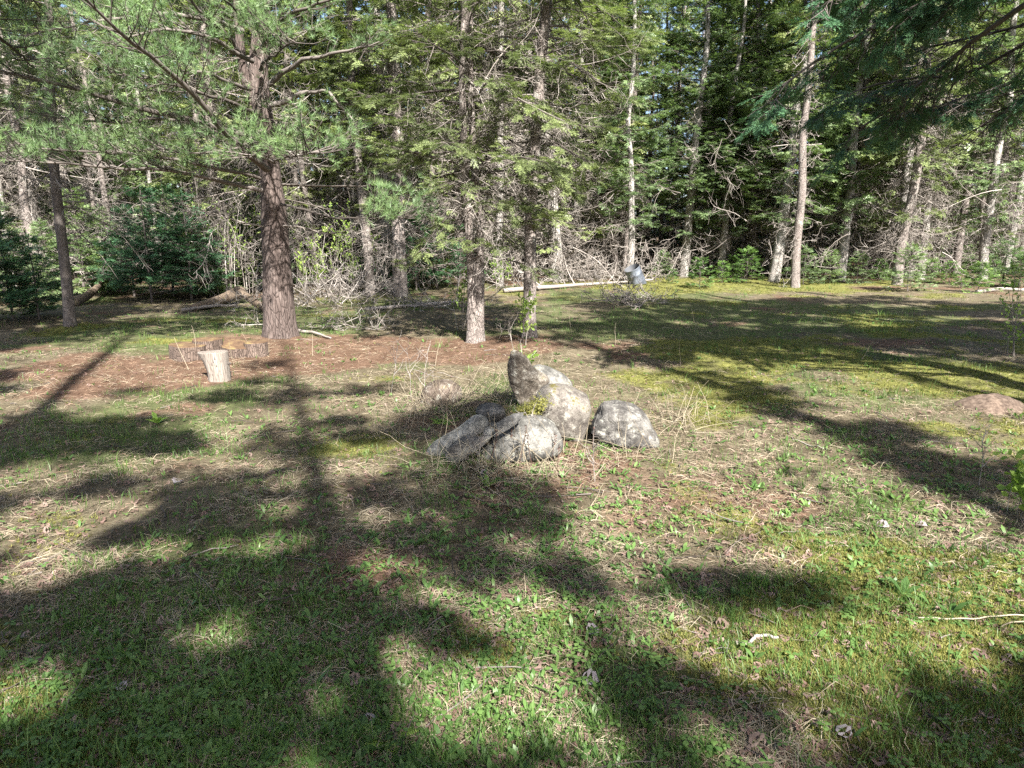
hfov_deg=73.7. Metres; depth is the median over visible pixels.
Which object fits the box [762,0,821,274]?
spruce tree
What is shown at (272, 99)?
spruce tree
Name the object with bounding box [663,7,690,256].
spruce tree
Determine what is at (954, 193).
spruce tree
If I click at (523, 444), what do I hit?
dead stalk
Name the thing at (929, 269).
young fir
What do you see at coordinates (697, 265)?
young fir
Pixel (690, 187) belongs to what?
balsam fir
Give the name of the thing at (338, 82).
spruce tree
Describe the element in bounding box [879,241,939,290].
young fir
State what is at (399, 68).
spruce tree
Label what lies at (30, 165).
spruce tree
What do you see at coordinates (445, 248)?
young fir
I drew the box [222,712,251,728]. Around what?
herb plant
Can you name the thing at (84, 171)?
spruce tree
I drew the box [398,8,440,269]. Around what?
spruce tree
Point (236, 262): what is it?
leafy sapling
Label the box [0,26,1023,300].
twig thicket
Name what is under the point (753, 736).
dead leaf
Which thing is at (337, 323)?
brush pile
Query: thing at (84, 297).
fallen log
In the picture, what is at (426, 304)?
brush pile
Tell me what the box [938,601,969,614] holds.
herb plant
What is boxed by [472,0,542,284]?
spruce tree
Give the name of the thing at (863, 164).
spruce tree
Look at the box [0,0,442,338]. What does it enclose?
white pine
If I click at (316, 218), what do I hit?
young fir
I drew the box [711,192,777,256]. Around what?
young fir
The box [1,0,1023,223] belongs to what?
sky
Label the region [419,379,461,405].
brown stone
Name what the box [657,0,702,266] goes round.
spruce tree
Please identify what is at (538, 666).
dead leaf
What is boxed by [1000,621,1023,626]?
fallen stick
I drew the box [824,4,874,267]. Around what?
spruce tree
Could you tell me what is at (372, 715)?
dead leaf
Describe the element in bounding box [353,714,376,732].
herb plant
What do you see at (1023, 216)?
spruce tree
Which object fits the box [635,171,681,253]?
young fir
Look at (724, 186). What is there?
balsam fir
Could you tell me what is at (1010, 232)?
spruce tree
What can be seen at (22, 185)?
spruce tree
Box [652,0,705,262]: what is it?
spruce tree
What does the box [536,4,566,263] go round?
spruce tree
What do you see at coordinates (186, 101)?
spruce tree
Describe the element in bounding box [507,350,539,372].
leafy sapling
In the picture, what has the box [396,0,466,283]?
spruce tree
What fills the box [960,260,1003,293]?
young fir
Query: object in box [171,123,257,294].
leafy sapling
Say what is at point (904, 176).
spruce tree
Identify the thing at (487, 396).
dry stems
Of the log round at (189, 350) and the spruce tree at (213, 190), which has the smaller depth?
the log round at (189, 350)
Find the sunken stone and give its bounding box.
[464,400,510,409]
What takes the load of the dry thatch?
on the ground at (864, 297)
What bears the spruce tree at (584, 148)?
on the ground at (864, 297)
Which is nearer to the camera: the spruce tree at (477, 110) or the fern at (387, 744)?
the fern at (387, 744)
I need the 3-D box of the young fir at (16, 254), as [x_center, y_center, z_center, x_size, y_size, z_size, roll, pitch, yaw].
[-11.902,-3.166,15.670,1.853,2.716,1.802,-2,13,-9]
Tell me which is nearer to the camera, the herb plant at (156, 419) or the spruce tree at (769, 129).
the herb plant at (156, 419)
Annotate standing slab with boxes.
[507,349,548,405]
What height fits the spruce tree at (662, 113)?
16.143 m
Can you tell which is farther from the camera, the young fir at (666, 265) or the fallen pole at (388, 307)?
the young fir at (666, 265)
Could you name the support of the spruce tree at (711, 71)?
on the ground at (864, 297)
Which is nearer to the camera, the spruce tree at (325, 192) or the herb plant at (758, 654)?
the herb plant at (758, 654)
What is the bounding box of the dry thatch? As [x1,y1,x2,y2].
[0,279,1023,767]
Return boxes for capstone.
[476,403,505,421]
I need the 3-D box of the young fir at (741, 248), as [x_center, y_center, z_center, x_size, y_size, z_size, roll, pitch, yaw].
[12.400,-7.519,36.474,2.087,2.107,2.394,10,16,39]
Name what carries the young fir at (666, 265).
on the ground at (864, 297)
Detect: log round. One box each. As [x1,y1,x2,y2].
[168,341,205,361]
[192,337,222,350]
[221,339,245,358]
[243,340,268,357]
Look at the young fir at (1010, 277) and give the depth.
20.13 m
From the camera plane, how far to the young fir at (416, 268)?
18.61 m
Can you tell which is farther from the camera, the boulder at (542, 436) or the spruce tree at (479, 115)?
the spruce tree at (479, 115)
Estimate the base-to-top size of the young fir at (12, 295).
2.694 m
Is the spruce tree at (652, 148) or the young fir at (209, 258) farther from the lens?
the spruce tree at (652, 148)
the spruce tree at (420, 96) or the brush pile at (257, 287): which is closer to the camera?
the brush pile at (257, 287)
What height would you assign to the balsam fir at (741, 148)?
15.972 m
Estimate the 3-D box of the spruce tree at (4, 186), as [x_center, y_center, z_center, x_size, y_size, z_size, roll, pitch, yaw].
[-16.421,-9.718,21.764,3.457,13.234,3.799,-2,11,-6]
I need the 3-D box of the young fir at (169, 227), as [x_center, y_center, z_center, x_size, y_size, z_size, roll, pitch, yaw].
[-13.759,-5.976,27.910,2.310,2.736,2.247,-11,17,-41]
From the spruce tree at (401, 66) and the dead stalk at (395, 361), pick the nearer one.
the dead stalk at (395, 361)
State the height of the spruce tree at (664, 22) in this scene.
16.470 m
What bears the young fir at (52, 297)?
on the ground at (864, 297)
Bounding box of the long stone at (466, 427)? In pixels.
[426,414,488,455]
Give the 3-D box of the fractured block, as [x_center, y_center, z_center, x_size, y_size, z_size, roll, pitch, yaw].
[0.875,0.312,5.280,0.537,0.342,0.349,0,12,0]
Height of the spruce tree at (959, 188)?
17.271 m
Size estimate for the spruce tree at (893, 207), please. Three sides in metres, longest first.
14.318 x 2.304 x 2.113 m
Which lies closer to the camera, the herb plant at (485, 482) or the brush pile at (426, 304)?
the herb plant at (485, 482)
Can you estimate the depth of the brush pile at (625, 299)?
15.04 m
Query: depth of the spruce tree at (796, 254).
19.53 m
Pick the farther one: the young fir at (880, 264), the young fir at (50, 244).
the young fir at (880, 264)
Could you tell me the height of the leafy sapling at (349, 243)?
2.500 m
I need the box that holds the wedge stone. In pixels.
[534,364,572,385]
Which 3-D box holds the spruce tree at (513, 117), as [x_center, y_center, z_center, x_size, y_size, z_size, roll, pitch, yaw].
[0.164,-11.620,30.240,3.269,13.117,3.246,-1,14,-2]
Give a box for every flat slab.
[445,435,484,463]
[493,412,522,436]
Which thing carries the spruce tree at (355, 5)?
on the ground at (864, 297)
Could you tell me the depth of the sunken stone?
6.23 m
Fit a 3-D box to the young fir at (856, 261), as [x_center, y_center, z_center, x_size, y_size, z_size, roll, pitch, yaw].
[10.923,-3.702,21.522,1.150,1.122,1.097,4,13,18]
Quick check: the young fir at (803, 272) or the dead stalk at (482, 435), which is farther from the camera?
the young fir at (803, 272)
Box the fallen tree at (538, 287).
[495,242,685,292]
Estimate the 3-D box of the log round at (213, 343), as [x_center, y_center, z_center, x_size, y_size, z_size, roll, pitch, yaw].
[-4.032,-0.458,9.018,0.390,0.289,0.373,0,12,0]
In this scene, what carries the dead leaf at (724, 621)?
on the ground at (864, 297)
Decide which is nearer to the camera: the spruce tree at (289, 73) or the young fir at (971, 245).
the spruce tree at (289, 73)
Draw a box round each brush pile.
[211,263,295,311]
[219,289,407,330]
[258,243,409,308]
[357,266,514,313]
[579,269,678,308]
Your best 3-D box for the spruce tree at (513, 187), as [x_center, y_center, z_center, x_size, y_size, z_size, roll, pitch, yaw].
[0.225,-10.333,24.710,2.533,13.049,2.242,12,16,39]
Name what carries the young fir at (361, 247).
on the ground at (864, 297)
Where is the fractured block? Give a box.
[591,400,659,448]
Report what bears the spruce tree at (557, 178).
on the ground at (864, 297)
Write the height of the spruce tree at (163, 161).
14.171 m
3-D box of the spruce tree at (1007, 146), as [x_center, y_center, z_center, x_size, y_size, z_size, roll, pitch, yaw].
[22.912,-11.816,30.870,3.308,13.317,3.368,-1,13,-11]
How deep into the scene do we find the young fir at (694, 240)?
33.68 m
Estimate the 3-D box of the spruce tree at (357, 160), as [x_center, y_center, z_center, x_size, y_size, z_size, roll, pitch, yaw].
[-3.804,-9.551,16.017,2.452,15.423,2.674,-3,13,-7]
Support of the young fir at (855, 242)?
on the ground at (864, 297)
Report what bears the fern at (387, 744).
on the ground at (864, 297)
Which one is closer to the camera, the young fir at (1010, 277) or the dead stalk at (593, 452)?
the dead stalk at (593, 452)
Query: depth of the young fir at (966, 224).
34.21 m
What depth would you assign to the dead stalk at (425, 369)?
6.39 m
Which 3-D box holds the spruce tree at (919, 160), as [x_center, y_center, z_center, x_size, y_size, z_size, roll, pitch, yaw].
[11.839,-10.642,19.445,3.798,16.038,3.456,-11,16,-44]
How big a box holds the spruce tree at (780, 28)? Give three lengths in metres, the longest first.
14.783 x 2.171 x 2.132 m
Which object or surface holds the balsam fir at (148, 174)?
on the ground at (864, 297)
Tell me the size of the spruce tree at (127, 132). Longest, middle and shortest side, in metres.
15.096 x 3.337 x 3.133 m
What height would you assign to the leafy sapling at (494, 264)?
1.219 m
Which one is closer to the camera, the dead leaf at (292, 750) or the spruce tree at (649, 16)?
the dead leaf at (292, 750)
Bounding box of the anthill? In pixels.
[954,393,1023,414]
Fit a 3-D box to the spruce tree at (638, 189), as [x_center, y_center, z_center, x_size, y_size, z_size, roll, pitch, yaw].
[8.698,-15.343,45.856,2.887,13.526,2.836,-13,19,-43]
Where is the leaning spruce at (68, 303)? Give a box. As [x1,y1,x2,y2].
[0,0,171,326]
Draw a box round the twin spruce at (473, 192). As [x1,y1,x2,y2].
[324,0,597,343]
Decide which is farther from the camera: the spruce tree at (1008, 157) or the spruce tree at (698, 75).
the spruce tree at (698, 75)
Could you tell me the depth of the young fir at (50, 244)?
16.39 m
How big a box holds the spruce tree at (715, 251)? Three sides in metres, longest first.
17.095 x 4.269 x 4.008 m
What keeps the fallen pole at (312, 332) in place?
on the ground at (864, 297)
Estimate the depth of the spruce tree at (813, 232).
29.34 m
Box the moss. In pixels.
[0,276,1023,767]
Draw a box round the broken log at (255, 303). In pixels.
[233,286,262,311]
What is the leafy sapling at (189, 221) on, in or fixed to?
on the ground at (864, 297)
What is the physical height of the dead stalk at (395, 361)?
0.663 m
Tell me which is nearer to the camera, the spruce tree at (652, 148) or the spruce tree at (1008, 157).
the spruce tree at (1008, 157)
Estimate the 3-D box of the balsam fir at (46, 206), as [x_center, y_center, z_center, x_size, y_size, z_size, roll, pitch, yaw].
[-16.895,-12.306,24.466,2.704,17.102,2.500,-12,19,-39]
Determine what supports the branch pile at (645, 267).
on the ground at (864, 297)
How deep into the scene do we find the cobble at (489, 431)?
4.83 m
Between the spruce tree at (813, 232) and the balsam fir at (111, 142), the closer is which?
the spruce tree at (813, 232)
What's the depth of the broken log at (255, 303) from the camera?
14.20 m
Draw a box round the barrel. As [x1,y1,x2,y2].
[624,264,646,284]
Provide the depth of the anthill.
6.26 m
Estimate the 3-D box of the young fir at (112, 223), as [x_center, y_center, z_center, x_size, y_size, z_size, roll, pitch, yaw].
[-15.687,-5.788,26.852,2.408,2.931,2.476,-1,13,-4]
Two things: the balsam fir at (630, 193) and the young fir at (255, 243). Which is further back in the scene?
the young fir at (255, 243)
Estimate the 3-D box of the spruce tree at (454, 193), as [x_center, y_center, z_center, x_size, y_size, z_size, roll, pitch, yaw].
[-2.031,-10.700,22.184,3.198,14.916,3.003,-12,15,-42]
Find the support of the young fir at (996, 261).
on the ground at (864, 297)
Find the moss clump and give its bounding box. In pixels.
[508,392,554,415]
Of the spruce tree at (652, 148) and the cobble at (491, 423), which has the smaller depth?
the cobble at (491, 423)
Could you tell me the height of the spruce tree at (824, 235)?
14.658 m
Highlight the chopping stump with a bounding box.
[197,350,230,381]
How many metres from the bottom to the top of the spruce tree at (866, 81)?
14.482 m
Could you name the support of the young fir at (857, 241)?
on the ground at (864, 297)
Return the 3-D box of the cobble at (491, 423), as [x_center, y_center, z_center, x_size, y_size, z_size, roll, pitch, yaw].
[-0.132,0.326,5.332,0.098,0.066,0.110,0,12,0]
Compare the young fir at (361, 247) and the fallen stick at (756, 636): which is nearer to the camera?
the fallen stick at (756, 636)
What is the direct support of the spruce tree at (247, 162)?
on the ground at (864, 297)
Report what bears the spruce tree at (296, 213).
on the ground at (864, 297)
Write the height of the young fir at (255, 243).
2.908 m
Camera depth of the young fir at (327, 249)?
20.91 m
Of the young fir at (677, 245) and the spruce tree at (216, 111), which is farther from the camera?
the young fir at (677, 245)
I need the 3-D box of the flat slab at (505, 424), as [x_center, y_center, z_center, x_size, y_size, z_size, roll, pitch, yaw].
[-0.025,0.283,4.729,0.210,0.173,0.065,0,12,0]
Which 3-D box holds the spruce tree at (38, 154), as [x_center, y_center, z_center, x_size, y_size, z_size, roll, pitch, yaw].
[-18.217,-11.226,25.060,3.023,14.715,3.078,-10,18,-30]
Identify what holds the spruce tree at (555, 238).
on the ground at (864, 297)
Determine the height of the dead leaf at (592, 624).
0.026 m
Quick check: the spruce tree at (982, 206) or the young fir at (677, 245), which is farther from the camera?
the young fir at (677, 245)
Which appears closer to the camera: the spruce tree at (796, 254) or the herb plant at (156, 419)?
the herb plant at (156, 419)
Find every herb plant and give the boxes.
[146,411,166,423]
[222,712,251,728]
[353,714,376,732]
[478,474,497,486]
[540,544,555,553]
[738,648,765,660]
[889,576,920,600]
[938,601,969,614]
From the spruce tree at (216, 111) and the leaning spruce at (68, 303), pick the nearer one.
the leaning spruce at (68, 303)
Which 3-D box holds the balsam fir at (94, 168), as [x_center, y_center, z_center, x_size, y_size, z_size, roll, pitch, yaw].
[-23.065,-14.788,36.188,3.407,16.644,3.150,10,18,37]
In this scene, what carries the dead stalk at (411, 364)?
on the ground at (864, 297)
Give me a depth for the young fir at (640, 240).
29.52 m
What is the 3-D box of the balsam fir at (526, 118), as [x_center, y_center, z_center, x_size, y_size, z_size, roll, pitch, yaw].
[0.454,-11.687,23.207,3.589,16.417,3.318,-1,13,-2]
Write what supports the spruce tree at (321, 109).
on the ground at (864, 297)
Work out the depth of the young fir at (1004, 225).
29.23 m
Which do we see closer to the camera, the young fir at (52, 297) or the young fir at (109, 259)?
the young fir at (52, 297)
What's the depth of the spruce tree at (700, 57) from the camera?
29.66 m
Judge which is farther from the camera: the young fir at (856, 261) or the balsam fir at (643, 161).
the balsam fir at (643, 161)
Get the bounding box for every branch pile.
[485,259,548,288]
[518,229,670,282]
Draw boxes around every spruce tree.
[0,0,55,273]
[0,0,89,275]
[0,0,103,282]
[0,6,50,272]
[0,24,50,285]
[3,0,51,270]
[4,4,49,248]
[21,1,116,274]
[29,0,135,290]
[54,7,115,265]
[67,7,146,263]
[73,0,165,265]
[76,19,133,249]
[120,26,200,247]
[124,4,233,270]
[127,27,178,240]
[138,0,279,292]
[146,0,199,278]
[173,1,239,236]
[177,19,236,263]
[178,11,220,209]
[180,0,239,278]
[198,11,258,269]
[217,17,278,256]
[219,0,315,275]
[244,0,327,278]
[251,0,333,287]
[269,0,329,287]
[270,6,323,266]
[286,1,326,242]
[289,0,374,285]
[294,0,481,296]
[307,0,387,263]
[308,0,375,261]
[313,0,389,296]
[313,20,343,232]
[324,0,379,279]
[324,0,431,289]
[359,5,391,261]
[362,1,425,277]
[372,11,415,238]
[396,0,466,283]
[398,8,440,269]
[412,0,489,278]
[417,0,668,337]
[422,2,492,257]
[454,0,506,276]
[457,1,508,263]
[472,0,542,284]
[474,0,629,282]
[477,1,511,255]
[487,0,538,273]
[490,0,537,262]
[534,5,595,261]
[535,0,632,277]
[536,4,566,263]
[557,0,597,269]
[562,0,669,275]
[574,1,646,274]
[594,6,664,271]
[605,0,670,272]
[634,0,668,252]
[634,29,654,234]
[634,58,658,253]
[636,4,678,270]
[644,39,669,240]
[645,0,693,267]
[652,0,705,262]
[655,8,688,244]
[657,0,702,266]
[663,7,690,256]
[675,5,722,255]
[680,5,738,256]
[686,24,713,233]
[691,0,751,273]
[702,0,755,253]
[708,3,776,253]
[714,0,804,273]
[731,2,786,253]
[761,9,806,261]
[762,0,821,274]
[766,0,829,261]
[767,0,841,287]
[780,0,855,271]
[801,18,871,262]
[802,0,854,267]
[808,2,910,259]
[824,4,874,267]
[831,24,893,267]
[843,24,952,272]
[849,4,983,279]
[852,0,982,284]
[854,0,1023,277]
[859,139,914,255]
[875,4,1012,278]
[880,57,916,268]
[922,21,1007,265]
[932,19,990,272]
[946,2,1023,274]
[959,0,1023,272]
[968,0,1023,255]
[969,19,1023,273]
[979,17,1023,243]
[1005,32,1023,260]
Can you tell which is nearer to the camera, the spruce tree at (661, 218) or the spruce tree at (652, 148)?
the spruce tree at (661, 218)
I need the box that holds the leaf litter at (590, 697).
[0,301,1023,767]
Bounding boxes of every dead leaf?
[116,681,126,689]
[278,746,295,757]
[347,671,361,685]
[363,713,374,723]
[390,721,406,734]
[531,659,541,668]
[581,668,598,684]
[586,623,598,633]
[716,617,728,628]
[748,731,765,747]
[835,724,851,737]
[876,519,889,526]
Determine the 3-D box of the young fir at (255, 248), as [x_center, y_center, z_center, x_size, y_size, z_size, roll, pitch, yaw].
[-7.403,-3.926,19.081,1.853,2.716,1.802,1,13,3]
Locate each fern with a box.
[361,711,418,754]
[429,416,452,424]
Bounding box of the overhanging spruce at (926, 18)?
[733,0,1023,189]
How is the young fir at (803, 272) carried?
on the ground at (864, 297)
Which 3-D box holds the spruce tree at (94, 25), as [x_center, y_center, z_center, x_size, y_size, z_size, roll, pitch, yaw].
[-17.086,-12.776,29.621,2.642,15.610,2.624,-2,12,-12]
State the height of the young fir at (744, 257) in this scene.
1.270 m
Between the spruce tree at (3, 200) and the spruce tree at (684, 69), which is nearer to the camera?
the spruce tree at (3, 200)
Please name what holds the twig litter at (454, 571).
on the ground at (864, 297)
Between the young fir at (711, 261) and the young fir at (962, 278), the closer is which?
the young fir at (962, 278)
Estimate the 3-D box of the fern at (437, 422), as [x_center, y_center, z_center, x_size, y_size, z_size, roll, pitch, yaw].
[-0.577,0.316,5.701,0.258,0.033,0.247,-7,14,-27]
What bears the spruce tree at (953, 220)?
on the ground at (864, 297)
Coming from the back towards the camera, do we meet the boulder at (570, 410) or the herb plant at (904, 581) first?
the boulder at (570, 410)
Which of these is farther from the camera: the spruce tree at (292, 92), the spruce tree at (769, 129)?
the spruce tree at (769, 129)
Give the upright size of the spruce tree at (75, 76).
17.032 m
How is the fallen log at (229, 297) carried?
on the ground at (864, 297)
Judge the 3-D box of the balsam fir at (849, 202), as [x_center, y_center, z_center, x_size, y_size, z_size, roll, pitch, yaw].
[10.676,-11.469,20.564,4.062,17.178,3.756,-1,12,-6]
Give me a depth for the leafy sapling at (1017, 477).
3.90 m
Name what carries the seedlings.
on the ground at (864, 297)
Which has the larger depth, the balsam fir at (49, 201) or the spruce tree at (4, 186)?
the balsam fir at (49, 201)
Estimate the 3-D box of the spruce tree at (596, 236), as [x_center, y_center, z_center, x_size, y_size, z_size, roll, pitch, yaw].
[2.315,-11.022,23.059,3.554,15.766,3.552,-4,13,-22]
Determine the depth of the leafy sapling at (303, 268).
17.51 m
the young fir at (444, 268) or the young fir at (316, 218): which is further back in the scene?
the young fir at (316, 218)
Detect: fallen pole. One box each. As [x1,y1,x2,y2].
[181,304,235,311]
[298,329,330,338]
[365,300,456,310]
[975,287,1023,292]
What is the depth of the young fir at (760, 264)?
27.23 m
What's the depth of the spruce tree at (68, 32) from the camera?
20.94 m
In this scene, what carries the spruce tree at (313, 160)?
on the ground at (864, 297)
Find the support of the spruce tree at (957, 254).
on the ground at (864, 297)
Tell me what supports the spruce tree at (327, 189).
on the ground at (864, 297)
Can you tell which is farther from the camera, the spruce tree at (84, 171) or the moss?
the spruce tree at (84, 171)
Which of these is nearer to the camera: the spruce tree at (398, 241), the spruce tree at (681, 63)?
the spruce tree at (398, 241)
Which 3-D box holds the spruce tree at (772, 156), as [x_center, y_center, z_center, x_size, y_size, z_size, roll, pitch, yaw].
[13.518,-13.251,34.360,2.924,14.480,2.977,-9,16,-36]
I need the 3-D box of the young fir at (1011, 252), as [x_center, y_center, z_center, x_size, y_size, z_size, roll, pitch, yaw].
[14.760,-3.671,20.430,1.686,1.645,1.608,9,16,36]
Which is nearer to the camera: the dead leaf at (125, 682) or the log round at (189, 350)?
the dead leaf at (125, 682)
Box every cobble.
[481,434,492,444]
[482,426,493,434]
[489,421,497,427]
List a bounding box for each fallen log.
[74,280,103,305]
[190,286,246,310]
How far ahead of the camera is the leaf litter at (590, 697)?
2.79 m
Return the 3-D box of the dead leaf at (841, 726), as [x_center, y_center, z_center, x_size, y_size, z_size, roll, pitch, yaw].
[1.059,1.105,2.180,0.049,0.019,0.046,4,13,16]
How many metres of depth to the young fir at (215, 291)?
17.51 m
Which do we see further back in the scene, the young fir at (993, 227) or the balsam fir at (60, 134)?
the balsam fir at (60, 134)
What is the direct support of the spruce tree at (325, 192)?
on the ground at (864, 297)
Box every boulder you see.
[481,415,562,462]
[535,383,590,440]
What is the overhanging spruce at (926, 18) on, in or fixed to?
on the ground at (864, 297)
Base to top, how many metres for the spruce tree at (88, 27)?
13.559 m
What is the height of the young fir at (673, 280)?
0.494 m
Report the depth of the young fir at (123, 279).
16.00 m
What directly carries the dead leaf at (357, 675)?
on the ground at (864, 297)
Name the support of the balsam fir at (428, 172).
on the ground at (864, 297)
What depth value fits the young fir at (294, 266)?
20.62 m
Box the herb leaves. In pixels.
[0,304,1023,767]
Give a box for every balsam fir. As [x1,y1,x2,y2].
[2,6,72,248]
[13,0,97,271]
[27,6,97,257]
[55,2,115,229]
[87,0,187,272]
[87,30,130,225]
[193,2,290,273]
[296,0,322,228]
[388,23,429,239]
[414,10,449,224]
[485,0,568,262]
[560,14,591,245]
[586,0,655,269]
[586,0,675,280]
[642,0,753,276]
[679,0,782,276]
[686,3,739,248]
[702,0,809,270]
[721,0,885,281]
[729,7,766,257]
[785,0,923,281]
[819,36,876,236]
[941,0,1023,280]
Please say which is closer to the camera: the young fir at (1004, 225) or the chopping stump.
the chopping stump
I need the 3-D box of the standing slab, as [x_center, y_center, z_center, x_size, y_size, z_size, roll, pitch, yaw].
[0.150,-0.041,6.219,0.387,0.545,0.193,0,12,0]
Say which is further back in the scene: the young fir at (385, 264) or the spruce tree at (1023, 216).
the spruce tree at (1023, 216)
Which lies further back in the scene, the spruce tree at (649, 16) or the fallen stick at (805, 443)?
the spruce tree at (649, 16)
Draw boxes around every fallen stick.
[735,634,778,644]
[791,437,823,448]
[918,614,1023,619]
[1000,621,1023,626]
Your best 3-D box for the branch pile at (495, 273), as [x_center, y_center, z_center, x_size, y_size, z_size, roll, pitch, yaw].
[0.121,-3.043,19.328,1.885,0.976,1.058,0,12,0]
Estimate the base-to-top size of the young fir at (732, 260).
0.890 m
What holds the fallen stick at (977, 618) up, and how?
on the ground at (864, 297)
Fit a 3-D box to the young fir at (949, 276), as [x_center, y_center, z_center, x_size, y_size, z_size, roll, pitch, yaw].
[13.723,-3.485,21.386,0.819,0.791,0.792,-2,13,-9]
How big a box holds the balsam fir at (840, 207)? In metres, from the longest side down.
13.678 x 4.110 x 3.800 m
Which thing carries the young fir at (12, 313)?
on the ground at (864, 297)
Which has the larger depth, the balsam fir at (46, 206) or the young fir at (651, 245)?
the young fir at (651, 245)
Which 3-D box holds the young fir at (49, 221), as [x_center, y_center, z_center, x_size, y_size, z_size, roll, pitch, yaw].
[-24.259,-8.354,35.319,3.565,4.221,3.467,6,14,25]
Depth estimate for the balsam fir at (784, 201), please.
21.81 m
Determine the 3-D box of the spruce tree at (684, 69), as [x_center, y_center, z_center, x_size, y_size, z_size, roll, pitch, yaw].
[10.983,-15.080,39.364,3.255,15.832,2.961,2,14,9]
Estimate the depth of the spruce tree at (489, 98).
24.04 m
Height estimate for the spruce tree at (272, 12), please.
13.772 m
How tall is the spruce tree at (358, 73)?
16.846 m
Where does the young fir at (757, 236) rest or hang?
on the ground at (864, 297)
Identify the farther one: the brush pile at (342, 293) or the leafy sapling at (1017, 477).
the brush pile at (342, 293)
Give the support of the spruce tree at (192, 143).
on the ground at (864, 297)
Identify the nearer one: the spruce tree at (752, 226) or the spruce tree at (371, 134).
the spruce tree at (752, 226)
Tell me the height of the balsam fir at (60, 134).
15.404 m
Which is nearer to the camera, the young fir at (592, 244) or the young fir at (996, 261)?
the young fir at (996, 261)
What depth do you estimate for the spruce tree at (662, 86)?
27.95 m
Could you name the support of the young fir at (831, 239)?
on the ground at (864, 297)
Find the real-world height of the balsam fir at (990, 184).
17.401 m
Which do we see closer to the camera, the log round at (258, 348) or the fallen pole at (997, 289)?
the log round at (258, 348)
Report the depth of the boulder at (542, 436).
4.77 m
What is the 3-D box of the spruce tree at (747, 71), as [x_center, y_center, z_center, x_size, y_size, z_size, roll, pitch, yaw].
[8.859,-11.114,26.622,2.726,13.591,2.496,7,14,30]
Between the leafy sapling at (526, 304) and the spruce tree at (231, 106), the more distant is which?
the spruce tree at (231, 106)
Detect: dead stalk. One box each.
[384,331,408,392]
[388,338,427,392]
[416,341,434,386]
[469,425,493,467]
[506,317,516,345]
[518,425,526,471]
[576,434,605,481]
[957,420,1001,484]
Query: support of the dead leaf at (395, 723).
on the ground at (864, 297)
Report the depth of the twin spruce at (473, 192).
9.40 m
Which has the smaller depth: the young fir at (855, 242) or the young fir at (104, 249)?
the young fir at (104, 249)
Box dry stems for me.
[336,355,762,509]
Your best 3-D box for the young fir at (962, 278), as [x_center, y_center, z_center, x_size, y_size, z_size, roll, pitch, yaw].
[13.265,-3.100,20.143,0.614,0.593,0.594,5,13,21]
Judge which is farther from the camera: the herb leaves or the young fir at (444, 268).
the young fir at (444, 268)
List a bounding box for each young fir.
[0,193,48,301]
[0,205,54,303]
[0,213,61,318]
[0,232,74,318]
[15,218,85,300]
[38,190,83,258]
[41,184,127,292]
[74,203,135,291]
[85,204,161,296]
[87,202,135,271]
[93,183,218,301]
[106,181,218,295]
[139,190,235,300]
[155,206,189,249]
[173,199,247,296]
[198,210,258,286]
[220,200,262,290]
[236,204,290,266]
[287,211,314,284]
[302,182,333,253]
[313,219,356,284]
[348,225,379,267]
[351,224,409,292]
[383,215,449,290]
[407,203,464,287]
[425,223,485,282]
[484,251,506,281]
[580,218,600,266]
[587,205,664,265]
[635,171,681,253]
[646,249,674,277]
[650,191,685,254]
[650,205,718,259]
[666,269,677,283]
[671,222,718,273]
[676,210,710,260]
[684,256,714,288]
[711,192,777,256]
[711,260,732,281]
[721,254,742,277]
[726,225,761,259]
[729,245,766,282]
[732,206,789,258]
[742,202,817,267]
[781,245,824,284]
[781,249,801,276]
[811,247,848,283]
[813,221,855,261]
[819,214,891,268]
[827,226,870,257]
[841,250,878,283]
[867,258,891,280]
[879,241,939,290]
[913,257,946,282]
[927,190,980,271]
[933,260,962,283]
[935,190,979,257]
[948,269,971,288]
[952,182,1023,265]
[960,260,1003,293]
[965,224,1021,272]
[972,234,1023,286]
[988,256,1006,279]
[997,251,1023,286]
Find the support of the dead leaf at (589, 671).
on the ground at (864, 297)
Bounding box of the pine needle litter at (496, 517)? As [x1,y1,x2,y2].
[0,279,1023,767]
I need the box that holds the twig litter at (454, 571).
[0,291,1023,767]
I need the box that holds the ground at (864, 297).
[0,237,1023,767]
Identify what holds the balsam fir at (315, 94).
on the ground at (864, 297)
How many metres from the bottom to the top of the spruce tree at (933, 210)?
15.578 m
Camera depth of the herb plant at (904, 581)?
3.04 m
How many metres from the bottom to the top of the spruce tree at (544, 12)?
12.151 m
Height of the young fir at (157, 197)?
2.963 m
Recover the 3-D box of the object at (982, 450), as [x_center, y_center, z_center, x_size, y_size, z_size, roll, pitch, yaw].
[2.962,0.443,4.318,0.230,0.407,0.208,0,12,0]
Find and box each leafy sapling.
[157,146,222,286]
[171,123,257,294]
[220,135,260,295]
[293,220,343,296]
[321,198,379,295]
[424,228,490,329]
[490,252,513,285]
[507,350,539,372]
[515,291,538,344]
[992,449,1023,521]
[996,257,1023,357]
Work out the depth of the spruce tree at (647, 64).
41.52 m
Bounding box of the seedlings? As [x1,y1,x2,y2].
[0,360,1023,767]
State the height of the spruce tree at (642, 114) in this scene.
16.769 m
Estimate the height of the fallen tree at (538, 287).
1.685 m
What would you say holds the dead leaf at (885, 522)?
on the ground at (864, 297)
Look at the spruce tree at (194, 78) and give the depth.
22.02 m
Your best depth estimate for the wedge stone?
6.40 m
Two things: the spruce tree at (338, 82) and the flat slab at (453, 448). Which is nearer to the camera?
the flat slab at (453, 448)
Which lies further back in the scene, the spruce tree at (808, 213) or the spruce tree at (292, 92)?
the spruce tree at (808, 213)

